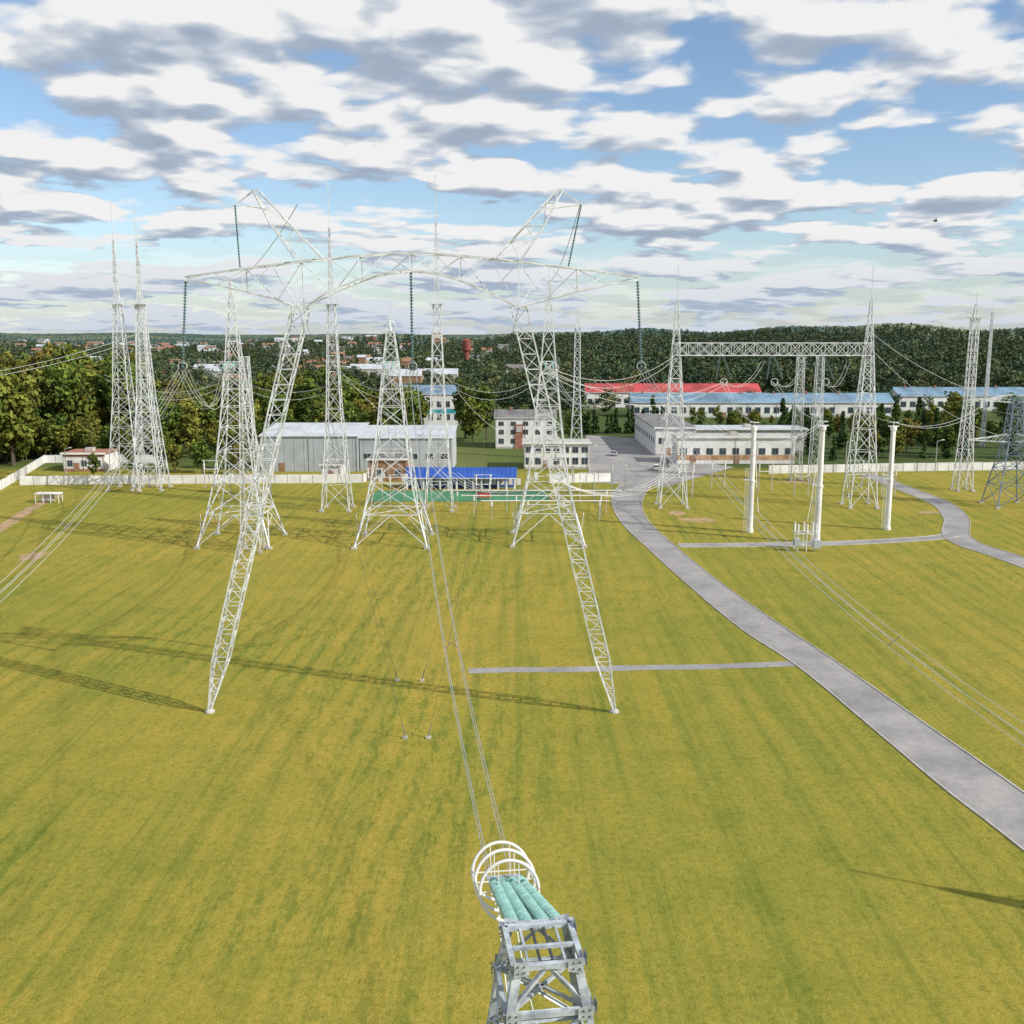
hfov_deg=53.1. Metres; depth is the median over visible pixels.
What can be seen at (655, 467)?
parked car
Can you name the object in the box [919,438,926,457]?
thuja tree
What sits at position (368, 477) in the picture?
insulator support
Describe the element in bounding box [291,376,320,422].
deciduous tree
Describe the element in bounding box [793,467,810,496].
insulator support
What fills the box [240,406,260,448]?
deciduous tree
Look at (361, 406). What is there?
deciduous tree
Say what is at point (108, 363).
deciduous tree
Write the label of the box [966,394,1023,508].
anchor pylon
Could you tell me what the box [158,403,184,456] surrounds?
deciduous tree
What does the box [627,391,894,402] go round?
roof
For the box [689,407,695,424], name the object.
deciduous tree
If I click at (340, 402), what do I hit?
lightning mast
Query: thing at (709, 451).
windows
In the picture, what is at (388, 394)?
deciduous tree
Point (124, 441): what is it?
deciduous tree
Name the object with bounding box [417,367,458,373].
roof
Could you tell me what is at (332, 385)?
deciduous tree
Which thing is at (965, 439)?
thuja tree
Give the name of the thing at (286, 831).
ground
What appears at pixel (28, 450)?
deciduous tree
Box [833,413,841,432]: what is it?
deciduous tree
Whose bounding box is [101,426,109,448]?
deciduous tree
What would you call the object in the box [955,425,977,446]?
deciduous tree
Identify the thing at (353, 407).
deciduous tree
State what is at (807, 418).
thuja tree
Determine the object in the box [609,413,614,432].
thuja tree
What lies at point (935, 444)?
thuja tree
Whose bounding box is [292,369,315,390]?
deciduous tree
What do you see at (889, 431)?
deciduous tree
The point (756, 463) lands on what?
street lamp
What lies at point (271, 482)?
insulator support
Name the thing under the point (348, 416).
deciduous tree
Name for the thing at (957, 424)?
deciduous tree
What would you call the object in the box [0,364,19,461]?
deciduous tree
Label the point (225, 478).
lattice tower
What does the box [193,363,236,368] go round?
roof
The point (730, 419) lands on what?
deciduous tree
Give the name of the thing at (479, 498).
green fence
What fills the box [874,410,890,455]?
deciduous tree
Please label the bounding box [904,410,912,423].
deciduous tree
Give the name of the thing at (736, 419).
deciduous tree
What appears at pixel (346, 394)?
deciduous tree
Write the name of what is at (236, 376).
roof
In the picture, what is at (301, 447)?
warehouse
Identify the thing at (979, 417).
deciduous tree
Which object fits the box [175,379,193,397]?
deciduous tree
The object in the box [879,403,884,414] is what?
thuja tree
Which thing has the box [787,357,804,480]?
lattice mast
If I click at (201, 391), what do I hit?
deciduous tree
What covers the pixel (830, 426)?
deciduous tree
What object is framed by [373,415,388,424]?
deciduous tree
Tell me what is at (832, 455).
thuja tree
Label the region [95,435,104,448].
deciduous tree
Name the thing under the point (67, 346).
deciduous tree
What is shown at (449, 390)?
roof
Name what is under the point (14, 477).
concrete wall
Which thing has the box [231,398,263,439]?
deciduous tree
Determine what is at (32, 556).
bare soil patch
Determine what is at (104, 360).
deciduous tree
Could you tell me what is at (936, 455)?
street lamp
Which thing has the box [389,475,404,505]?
insulator support
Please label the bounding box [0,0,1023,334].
sky
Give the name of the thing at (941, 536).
access road
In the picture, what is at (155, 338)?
hills
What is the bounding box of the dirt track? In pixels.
[0,495,64,532]
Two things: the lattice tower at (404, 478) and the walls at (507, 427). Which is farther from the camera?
the walls at (507, 427)
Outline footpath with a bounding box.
[468,661,795,672]
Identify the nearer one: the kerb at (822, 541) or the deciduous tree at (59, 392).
the kerb at (822, 541)
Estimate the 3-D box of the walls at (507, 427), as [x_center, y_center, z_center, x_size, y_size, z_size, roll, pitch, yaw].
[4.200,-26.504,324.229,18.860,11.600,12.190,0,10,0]
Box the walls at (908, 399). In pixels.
[889,388,1023,410]
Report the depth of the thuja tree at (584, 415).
362.23 m
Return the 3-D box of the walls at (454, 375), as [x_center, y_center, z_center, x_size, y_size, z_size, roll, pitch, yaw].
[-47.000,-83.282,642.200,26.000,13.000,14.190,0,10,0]
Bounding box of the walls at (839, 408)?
[629,398,892,417]
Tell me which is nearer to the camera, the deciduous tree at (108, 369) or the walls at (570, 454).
the walls at (570, 454)
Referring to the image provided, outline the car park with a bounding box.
[586,435,732,486]
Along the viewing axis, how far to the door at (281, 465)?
266.93 m
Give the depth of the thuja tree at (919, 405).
349.96 m
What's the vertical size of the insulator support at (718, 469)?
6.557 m
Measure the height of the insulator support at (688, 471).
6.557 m
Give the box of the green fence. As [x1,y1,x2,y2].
[367,495,548,501]
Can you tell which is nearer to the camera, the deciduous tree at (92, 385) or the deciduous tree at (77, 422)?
the deciduous tree at (77, 422)
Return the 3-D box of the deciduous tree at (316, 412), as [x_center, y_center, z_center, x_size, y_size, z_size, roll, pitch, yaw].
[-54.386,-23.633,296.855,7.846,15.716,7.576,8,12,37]
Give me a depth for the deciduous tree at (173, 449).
263.03 m
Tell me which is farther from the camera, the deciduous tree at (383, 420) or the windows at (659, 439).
the windows at (659, 439)
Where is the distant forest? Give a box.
[0,323,1023,417]
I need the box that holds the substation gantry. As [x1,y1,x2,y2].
[654,266,879,508]
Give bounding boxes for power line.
[0,204,1023,880]
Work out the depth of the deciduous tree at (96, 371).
337.65 m
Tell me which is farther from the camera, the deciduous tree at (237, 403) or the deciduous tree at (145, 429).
the deciduous tree at (237, 403)
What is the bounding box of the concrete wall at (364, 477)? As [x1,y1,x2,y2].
[362,472,367,482]
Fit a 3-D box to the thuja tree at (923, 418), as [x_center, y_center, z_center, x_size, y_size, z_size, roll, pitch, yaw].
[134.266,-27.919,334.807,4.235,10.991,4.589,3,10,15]
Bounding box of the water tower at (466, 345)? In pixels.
[462,338,470,361]
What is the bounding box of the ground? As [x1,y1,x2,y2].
[0,335,1023,1023]
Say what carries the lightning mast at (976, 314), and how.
on the ground
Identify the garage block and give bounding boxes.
[634,414,697,454]
[671,431,797,463]
[694,424,808,450]
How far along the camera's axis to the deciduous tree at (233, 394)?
346.76 m
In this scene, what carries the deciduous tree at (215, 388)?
on the ground
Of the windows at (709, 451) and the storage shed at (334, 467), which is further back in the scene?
the windows at (709, 451)
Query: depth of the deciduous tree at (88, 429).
288.34 m
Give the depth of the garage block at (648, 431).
310.53 m
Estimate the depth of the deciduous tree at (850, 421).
348.37 m
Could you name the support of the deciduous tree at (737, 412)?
on the ground
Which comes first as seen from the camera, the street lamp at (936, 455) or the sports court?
the sports court
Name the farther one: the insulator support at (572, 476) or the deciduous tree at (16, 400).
the deciduous tree at (16, 400)
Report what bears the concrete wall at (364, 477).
on the ground
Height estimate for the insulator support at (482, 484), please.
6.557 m
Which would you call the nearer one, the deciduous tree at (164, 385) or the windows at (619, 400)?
the deciduous tree at (164, 385)
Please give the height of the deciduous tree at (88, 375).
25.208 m
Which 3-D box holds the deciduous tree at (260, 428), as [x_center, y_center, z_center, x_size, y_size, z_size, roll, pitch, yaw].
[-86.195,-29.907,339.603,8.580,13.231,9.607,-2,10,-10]
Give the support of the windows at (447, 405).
attached to the walls at (436, 410)
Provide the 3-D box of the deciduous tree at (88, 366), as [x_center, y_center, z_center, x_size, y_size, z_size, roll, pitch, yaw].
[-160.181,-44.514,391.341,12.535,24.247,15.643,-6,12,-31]
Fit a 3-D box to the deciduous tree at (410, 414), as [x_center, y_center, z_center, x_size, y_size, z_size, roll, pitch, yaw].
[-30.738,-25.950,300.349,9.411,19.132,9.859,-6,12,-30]
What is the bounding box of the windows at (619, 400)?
[584,397,627,403]
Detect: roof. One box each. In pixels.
[60,447,118,454]
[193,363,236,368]
[217,375,246,379]
[349,363,396,368]
[384,383,459,394]
[388,367,423,375]
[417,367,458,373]
[494,407,556,417]
[522,437,591,443]
[583,382,761,392]
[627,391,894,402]
[889,385,1023,395]
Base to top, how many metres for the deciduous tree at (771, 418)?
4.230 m
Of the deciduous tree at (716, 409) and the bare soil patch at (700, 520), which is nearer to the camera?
the bare soil patch at (700, 520)
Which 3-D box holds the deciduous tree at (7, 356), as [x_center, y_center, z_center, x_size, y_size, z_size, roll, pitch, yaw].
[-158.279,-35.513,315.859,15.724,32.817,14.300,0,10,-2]
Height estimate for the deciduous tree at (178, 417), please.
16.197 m
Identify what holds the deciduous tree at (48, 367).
on the ground
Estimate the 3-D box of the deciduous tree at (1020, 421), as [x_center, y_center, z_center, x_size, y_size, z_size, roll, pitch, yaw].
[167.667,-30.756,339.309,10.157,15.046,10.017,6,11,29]
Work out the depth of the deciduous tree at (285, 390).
387.40 m
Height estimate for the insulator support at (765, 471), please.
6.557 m
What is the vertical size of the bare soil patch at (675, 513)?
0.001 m
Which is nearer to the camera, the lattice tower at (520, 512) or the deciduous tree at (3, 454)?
the lattice tower at (520, 512)
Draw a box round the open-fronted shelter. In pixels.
[34,492,62,502]
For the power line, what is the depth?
98.50 m
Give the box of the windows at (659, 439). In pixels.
[635,423,663,443]
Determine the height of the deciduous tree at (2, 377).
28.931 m
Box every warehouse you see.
[258,422,368,471]
[359,425,457,470]
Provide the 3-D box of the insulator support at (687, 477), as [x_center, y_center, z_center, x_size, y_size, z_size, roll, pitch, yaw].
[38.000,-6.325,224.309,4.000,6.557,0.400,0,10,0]
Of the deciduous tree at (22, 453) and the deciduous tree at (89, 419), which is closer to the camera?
the deciduous tree at (22, 453)
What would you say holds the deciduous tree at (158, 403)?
on the ground
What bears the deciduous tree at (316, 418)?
on the ground
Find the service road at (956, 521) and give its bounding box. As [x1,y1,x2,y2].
[858,473,1023,567]
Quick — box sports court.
[368,490,548,501]
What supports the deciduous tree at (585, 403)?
on the ground
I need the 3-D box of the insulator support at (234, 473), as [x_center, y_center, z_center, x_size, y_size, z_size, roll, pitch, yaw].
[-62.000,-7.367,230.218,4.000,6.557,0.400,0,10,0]
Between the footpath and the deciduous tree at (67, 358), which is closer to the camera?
the footpath
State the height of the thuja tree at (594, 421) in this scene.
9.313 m
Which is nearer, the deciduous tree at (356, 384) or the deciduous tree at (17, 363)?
the deciduous tree at (17, 363)
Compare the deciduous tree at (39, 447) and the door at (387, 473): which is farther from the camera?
the deciduous tree at (39, 447)
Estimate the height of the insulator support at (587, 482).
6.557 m
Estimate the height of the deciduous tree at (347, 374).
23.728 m
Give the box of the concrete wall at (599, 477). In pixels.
[549,473,610,482]
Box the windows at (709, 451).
[672,446,791,454]
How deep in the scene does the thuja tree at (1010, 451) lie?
295.16 m
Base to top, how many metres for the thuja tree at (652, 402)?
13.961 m
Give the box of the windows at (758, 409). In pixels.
[629,406,890,412]
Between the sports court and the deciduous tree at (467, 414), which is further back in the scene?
the deciduous tree at (467, 414)
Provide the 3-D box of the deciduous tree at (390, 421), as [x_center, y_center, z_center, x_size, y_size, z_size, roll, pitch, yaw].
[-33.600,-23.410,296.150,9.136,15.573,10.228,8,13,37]
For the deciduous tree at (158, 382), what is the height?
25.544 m
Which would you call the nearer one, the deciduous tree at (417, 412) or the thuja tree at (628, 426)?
the deciduous tree at (417, 412)
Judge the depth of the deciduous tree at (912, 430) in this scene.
309.13 m
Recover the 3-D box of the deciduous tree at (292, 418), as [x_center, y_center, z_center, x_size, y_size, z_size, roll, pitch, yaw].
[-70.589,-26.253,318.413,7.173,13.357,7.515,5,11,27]
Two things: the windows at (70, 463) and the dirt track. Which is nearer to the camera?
the dirt track
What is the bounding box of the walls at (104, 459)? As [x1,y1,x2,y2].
[62,451,118,471]
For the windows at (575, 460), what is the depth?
271.56 m
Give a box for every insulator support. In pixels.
[202,460,218,487]
[228,465,243,493]
[257,466,271,495]
[366,468,383,497]
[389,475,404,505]
[475,475,490,505]
[558,466,573,494]
[579,473,594,502]
[611,465,626,493]
[678,468,694,497]
[679,462,695,490]
[710,460,727,487]
[757,462,774,490]
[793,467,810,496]
[848,460,865,487]
[881,466,896,494]
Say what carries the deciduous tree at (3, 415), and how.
on the ground
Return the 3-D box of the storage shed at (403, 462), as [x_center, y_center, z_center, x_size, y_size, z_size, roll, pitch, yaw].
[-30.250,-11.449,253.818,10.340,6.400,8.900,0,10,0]
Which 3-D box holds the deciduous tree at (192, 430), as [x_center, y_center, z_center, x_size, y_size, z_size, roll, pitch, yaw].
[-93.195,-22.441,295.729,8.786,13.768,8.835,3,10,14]
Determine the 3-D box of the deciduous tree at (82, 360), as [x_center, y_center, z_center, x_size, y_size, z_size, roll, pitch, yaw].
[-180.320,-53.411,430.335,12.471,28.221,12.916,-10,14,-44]
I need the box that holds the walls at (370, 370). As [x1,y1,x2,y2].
[352,367,395,378]
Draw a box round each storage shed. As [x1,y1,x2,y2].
[319,458,346,473]
[366,453,410,480]
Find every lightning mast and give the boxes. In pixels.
[105,198,152,491]
[130,203,172,490]
[319,180,355,511]
[422,174,455,511]
[570,319,582,438]
[949,290,984,491]
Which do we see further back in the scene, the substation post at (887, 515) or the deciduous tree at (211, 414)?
the deciduous tree at (211, 414)
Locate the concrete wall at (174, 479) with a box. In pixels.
[19,473,362,484]
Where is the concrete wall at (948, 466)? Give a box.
[768,462,1023,473]
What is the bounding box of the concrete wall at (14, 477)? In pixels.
[0,456,44,489]
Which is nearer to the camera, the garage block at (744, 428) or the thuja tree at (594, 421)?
the garage block at (744, 428)
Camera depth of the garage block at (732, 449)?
282.36 m
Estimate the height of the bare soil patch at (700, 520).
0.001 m
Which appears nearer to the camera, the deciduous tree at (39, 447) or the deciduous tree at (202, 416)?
the deciduous tree at (39, 447)
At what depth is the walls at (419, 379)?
516.24 m
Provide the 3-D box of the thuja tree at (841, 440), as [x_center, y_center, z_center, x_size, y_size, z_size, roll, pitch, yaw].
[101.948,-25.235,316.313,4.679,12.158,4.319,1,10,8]
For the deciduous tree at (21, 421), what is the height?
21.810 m
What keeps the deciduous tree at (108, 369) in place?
on the ground
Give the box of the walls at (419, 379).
[389,374,422,384]
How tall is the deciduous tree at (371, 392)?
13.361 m
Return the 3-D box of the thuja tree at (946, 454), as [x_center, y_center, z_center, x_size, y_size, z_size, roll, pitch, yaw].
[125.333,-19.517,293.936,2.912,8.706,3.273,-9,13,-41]
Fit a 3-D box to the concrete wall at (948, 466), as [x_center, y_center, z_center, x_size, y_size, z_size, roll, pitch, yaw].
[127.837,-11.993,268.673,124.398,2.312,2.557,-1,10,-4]
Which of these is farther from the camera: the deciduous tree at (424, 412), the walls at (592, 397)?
the walls at (592, 397)
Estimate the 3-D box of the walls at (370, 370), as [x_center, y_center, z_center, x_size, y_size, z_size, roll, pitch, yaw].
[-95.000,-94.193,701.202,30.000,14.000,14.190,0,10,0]
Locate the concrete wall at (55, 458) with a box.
[44,454,166,462]
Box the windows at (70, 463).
[67,460,100,466]
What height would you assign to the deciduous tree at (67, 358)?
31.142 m
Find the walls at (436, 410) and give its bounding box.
[418,395,460,424]
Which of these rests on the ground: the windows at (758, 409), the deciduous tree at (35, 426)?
the deciduous tree at (35, 426)
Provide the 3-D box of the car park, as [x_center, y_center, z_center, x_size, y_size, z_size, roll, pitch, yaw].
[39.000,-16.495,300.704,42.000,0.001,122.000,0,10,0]
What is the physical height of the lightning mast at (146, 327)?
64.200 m
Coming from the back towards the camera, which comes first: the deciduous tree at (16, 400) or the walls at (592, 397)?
the walls at (592, 397)
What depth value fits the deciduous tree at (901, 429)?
299.00 m
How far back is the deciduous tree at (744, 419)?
392.73 m
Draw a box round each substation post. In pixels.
[743,422,759,532]
[810,421,828,540]
[881,422,899,529]
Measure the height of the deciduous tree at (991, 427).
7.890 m
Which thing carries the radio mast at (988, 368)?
on the ground
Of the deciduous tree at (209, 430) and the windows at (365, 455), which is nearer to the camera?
the windows at (365, 455)
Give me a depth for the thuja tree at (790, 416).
330.55 m
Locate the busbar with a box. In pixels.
[442,490,621,519]
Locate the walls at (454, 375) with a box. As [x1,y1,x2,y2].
[423,374,457,378]
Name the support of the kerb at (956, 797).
on the road at (993, 798)
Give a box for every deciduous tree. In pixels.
[0,348,11,367]
[0,351,43,458]
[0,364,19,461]
[0,367,45,465]
[0,371,12,439]
[0,386,9,426]
[0,387,36,464]
[2,400,24,461]
[13,351,27,362]
[17,442,27,461]
[23,354,37,367]
[23,364,36,370]
[25,439,30,460]
[30,342,55,365]
[31,416,45,455]
[31,426,46,456]
[32,369,58,452]
[32,381,65,454]
[35,347,74,373]
[36,365,102,450]
[39,417,56,454]
[40,346,74,365]
[41,362,72,386]
[50,412,68,450]
[52,425,67,452]
[54,426,69,451]
[56,383,108,424]
[60,341,88,360]
[61,422,72,450]
[66,417,84,448]
[68,360,91,383]
[69,419,85,447]
[70,367,101,424]
[72,353,93,367]
[73,429,85,448]
[78,363,93,370]
[79,422,98,447]
[81,433,91,448]
[82,411,102,438]
[83,369,108,433]
[86,452,99,474]
[89,363,107,436]
[90,351,122,368]
[91,365,115,427]
[92,354,123,373]
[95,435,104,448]
[98,363,124,419]
[101,360,143,422]
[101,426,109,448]
[102,362,150,422]
[102,434,117,448]
[104,372,154,429]
[104,372,166,431]
[108,418,131,454]
[121,348,147,373]
[122,436,136,452]
[122,439,137,472]
[131,366,162,394]
[136,439,145,454]
[139,401,161,453]
[142,418,162,449]
[143,435,151,452]
[145,427,167,452]
[150,423,175,444]
[151,434,169,465]
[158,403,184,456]
[161,377,188,400]
[162,402,189,445]
[166,440,183,472]
[171,411,203,457]
[172,391,198,450]
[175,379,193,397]
[184,384,212,434]
[185,400,207,441]
[188,436,215,472]
[193,396,217,443]
[194,390,219,440]
[204,419,225,449]
[209,375,233,404]
[214,397,230,429]
[217,409,249,441]
[222,419,246,469]
[228,400,238,412]
[230,390,250,412]
[230,443,242,474]
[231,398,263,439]
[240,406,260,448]
[250,388,267,417]
[251,402,263,431]
[252,372,273,420]
[260,389,290,430]
[262,386,284,405]
[265,371,285,390]
[274,377,287,392]
[278,409,296,422]
[280,389,294,413]
[288,376,302,422]
[288,395,318,418]
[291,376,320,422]
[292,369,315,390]
[306,399,339,422]
[309,364,332,398]
[309,395,332,418]
[313,405,335,422]
[321,377,341,415]
[327,378,359,413]
[329,365,358,408]
[331,402,357,422]
[343,404,361,422]
[345,376,365,401]
[349,387,374,413]
[352,400,368,419]
[355,408,377,424]
[361,396,384,421]
[368,389,376,408]
[372,404,393,422]
[373,382,395,401]
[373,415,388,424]
[378,397,395,406]
[384,406,413,424]
[385,383,401,399]
[392,391,421,424]
[395,383,420,424]
[416,388,429,420]
[417,396,429,424]
[451,378,475,437]
[456,397,486,441]
[473,383,497,439]
[563,409,583,438]
[571,395,587,412]
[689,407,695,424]
[696,408,706,424]
[712,406,720,424]
[717,412,723,424]
[726,410,735,424]
[726,413,738,424]
[733,407,744,424]
[742,414,746,423]
[747,409,760,424]
[751,416,758,424]
[768,415,774,422]
[794,416,800,424]
[823,416,834,440]
[826,412,832,423]
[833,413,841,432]
[846,412,863,436]
[861,416,878,458]
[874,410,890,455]
[876,404,885,415]
[883,416,894,441]
[885,430,906,457]
[889,418,907,455]
[890,404,901,418]
[903,416,922,451]
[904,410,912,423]
[919,424,935,448]
[925,402,936,414]
[925,409,933,424]
[936,423,959,452]
[939,390,962,431]
[952,400,979,436]
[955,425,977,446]
[975,406,984,437]
[985,420,997,442]
[994,392,1022,437]
[1002,396,1023,440]
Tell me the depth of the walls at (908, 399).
468.26 m
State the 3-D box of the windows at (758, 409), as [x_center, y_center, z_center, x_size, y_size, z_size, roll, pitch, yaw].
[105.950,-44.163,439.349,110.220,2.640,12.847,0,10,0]
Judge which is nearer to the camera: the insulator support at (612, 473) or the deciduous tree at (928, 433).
the insulator support at (612, 473)
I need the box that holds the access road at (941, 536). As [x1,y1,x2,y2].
[678,534,944,546]
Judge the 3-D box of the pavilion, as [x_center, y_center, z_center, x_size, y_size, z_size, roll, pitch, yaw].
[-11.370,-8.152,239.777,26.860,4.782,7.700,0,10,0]
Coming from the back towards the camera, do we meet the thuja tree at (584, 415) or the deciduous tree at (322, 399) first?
the thuja tree at (584, 415)
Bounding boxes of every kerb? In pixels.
[611,484,1023,850]
[677,532,963,547]
[861,474,1023,567]
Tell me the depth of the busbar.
201.40 m
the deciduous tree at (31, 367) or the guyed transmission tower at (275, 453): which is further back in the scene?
the deciduous tree at (31, 367)
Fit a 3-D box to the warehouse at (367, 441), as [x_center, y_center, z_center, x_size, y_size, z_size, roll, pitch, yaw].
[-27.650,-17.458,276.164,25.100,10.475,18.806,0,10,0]
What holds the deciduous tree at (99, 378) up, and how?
on the ground
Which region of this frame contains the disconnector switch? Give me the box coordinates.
[792,522,820,550]
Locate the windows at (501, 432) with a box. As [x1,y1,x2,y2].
[499,421,552,443]
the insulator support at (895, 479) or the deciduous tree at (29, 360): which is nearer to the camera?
the insulator support at (895, 479)
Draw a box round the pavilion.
[405,467,520,489]
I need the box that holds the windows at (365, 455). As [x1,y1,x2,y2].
[363,453,447,458]
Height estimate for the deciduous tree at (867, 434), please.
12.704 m
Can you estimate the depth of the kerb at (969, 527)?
184.76 m
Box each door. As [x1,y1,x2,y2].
[73,463,79,470]
[279,463,284,470]
[386,472,391,480]
[543,460,548,468]
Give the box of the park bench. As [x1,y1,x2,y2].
[478,492,489,499]
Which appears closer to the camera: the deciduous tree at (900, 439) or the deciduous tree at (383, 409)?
the deciduous tree at (900, 439)
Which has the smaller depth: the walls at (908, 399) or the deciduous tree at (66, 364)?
the deciduous tree at (66, 364)
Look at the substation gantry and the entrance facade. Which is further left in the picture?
the entrance facade
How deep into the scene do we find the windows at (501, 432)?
318.41 m
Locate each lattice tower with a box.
[193,281,287,549]
[351,300,434,549]
[510,281,586,547]
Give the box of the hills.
[0,323,1023,360]
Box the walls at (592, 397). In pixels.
[584,389,628,407]
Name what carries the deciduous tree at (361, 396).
on the ground
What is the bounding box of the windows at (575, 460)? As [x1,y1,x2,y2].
[523,447,587,464]
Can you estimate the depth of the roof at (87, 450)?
269.35 m
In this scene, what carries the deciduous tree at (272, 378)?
on the ground
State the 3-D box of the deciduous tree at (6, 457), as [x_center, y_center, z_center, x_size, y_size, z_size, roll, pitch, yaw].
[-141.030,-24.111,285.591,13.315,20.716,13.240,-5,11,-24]
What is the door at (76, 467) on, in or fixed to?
attached to the walls at (104, 459)
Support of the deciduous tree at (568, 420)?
on the ground
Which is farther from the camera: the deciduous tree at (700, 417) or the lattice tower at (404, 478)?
the deciduous tree at (700, 417)
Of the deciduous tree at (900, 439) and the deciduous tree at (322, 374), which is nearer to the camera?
the deciduous tree at (900, 439)
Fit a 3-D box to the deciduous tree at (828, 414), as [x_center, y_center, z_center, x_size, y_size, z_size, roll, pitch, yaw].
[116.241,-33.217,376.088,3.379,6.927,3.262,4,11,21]
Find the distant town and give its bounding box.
[15,330,553,383]
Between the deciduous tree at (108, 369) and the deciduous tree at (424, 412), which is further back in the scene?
the deciduous tree at (424, 412)
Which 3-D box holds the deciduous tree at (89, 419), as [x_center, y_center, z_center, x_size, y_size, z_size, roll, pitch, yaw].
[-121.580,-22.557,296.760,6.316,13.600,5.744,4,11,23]
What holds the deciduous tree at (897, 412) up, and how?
on the ground
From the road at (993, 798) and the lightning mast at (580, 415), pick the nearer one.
the road at (993, 798)
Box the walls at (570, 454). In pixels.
[524,444,588,468]
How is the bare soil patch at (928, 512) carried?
on the ground
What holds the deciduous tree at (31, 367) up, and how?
on the ground
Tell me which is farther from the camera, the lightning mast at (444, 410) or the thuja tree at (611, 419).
the thuja tree at (611, 419)
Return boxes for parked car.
[652,464,659,470]
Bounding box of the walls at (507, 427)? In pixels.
[495,418,555,448]
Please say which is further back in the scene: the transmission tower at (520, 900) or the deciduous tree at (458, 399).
the deciduous tree at (458, 399)
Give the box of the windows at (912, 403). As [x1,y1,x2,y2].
[901,401,996,406]
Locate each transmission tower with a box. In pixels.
[177,189,645,738]
[471,841,597,1023]
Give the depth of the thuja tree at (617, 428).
367.60 m
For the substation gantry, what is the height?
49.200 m
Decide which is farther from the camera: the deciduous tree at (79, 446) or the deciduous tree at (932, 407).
the deciduous tree at (932, 407)
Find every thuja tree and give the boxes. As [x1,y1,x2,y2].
[574,387,586,432]
[584,412,591,434]
[590,408,597,433]
[595,416,599,432]
[604,413,610,433]
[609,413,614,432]
[612,407,621,432]
[623,409,631,433]
[631,405,634,432]
[649,395,655,413]
[775,398,787,424]
[788,409,794,424]
[803,415,818,454]
[804,407,810,435]
[828,434,837,460]
[835,411,848,448]
[859,434,867,456]
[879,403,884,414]
[911,397,922,437]
[915,410,925,442]
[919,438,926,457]
[927,408,940,446]
[932,424,940,446]
[942,429,953,458]
[956,420,972,457]
[1007,429,1014,457]
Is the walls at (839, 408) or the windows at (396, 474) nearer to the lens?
the windows at (396, 474)
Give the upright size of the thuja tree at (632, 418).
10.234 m
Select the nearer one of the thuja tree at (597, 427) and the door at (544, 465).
the door at (544, 465)
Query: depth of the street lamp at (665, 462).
253.63 m
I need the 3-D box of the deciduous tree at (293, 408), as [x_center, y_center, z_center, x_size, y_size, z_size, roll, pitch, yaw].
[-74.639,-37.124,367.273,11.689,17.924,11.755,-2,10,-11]
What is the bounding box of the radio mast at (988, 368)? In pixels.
[979,299,993,446]
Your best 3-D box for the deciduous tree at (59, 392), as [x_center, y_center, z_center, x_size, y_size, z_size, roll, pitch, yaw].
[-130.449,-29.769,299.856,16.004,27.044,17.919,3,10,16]
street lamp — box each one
[64,447,71,475]
[589,445,596,473]
[664,444,672,478]
[755,442,761,474]
[935,439,944,471]
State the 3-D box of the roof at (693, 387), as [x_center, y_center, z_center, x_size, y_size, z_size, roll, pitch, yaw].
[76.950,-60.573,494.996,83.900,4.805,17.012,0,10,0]
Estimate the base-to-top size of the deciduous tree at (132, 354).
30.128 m
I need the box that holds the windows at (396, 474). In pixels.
[375,469,401,476]
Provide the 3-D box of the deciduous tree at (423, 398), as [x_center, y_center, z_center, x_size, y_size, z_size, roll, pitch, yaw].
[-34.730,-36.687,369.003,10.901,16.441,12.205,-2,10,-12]
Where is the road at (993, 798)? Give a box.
[612,484,1023,847]
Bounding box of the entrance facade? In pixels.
[515,424,522,448]
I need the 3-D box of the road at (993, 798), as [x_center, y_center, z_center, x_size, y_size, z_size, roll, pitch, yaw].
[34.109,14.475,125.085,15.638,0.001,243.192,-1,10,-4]
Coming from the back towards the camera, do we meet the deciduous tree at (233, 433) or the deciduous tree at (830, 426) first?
the deciduous tree at (830, 426)
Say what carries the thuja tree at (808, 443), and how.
on the ground
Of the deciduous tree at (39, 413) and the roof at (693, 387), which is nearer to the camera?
the deciduous tree at (39, 413)
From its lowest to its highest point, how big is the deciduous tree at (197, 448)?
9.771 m
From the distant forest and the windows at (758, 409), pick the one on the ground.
the distant forest
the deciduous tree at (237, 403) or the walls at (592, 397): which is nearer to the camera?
the deciduous tree at (237, 403)
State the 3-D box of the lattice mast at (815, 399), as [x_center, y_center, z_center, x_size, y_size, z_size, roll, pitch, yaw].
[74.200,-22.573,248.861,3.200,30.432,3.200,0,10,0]
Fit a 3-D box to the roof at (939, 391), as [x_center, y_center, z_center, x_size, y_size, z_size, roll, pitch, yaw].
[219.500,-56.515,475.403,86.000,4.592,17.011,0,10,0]
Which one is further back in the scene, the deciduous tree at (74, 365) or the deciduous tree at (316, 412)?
the deciduous tree at (74, 365)
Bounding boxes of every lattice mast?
[238,356,266,552]
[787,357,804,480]
[806,356,824,480]
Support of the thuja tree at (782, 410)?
on the ground
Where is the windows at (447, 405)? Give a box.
[428,401,455,419]
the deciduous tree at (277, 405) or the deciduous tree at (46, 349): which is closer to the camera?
the deciduous tree at (277, 405)
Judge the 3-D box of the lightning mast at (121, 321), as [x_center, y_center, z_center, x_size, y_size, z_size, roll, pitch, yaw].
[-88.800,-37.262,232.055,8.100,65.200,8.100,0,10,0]
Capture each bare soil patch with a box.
[17,550,47,560]
[667,510,685,515]
[678,518,715,522]
[776,481,816,482]
[918,511,939,512]
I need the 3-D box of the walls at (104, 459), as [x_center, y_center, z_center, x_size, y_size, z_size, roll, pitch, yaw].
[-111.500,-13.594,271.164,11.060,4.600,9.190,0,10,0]

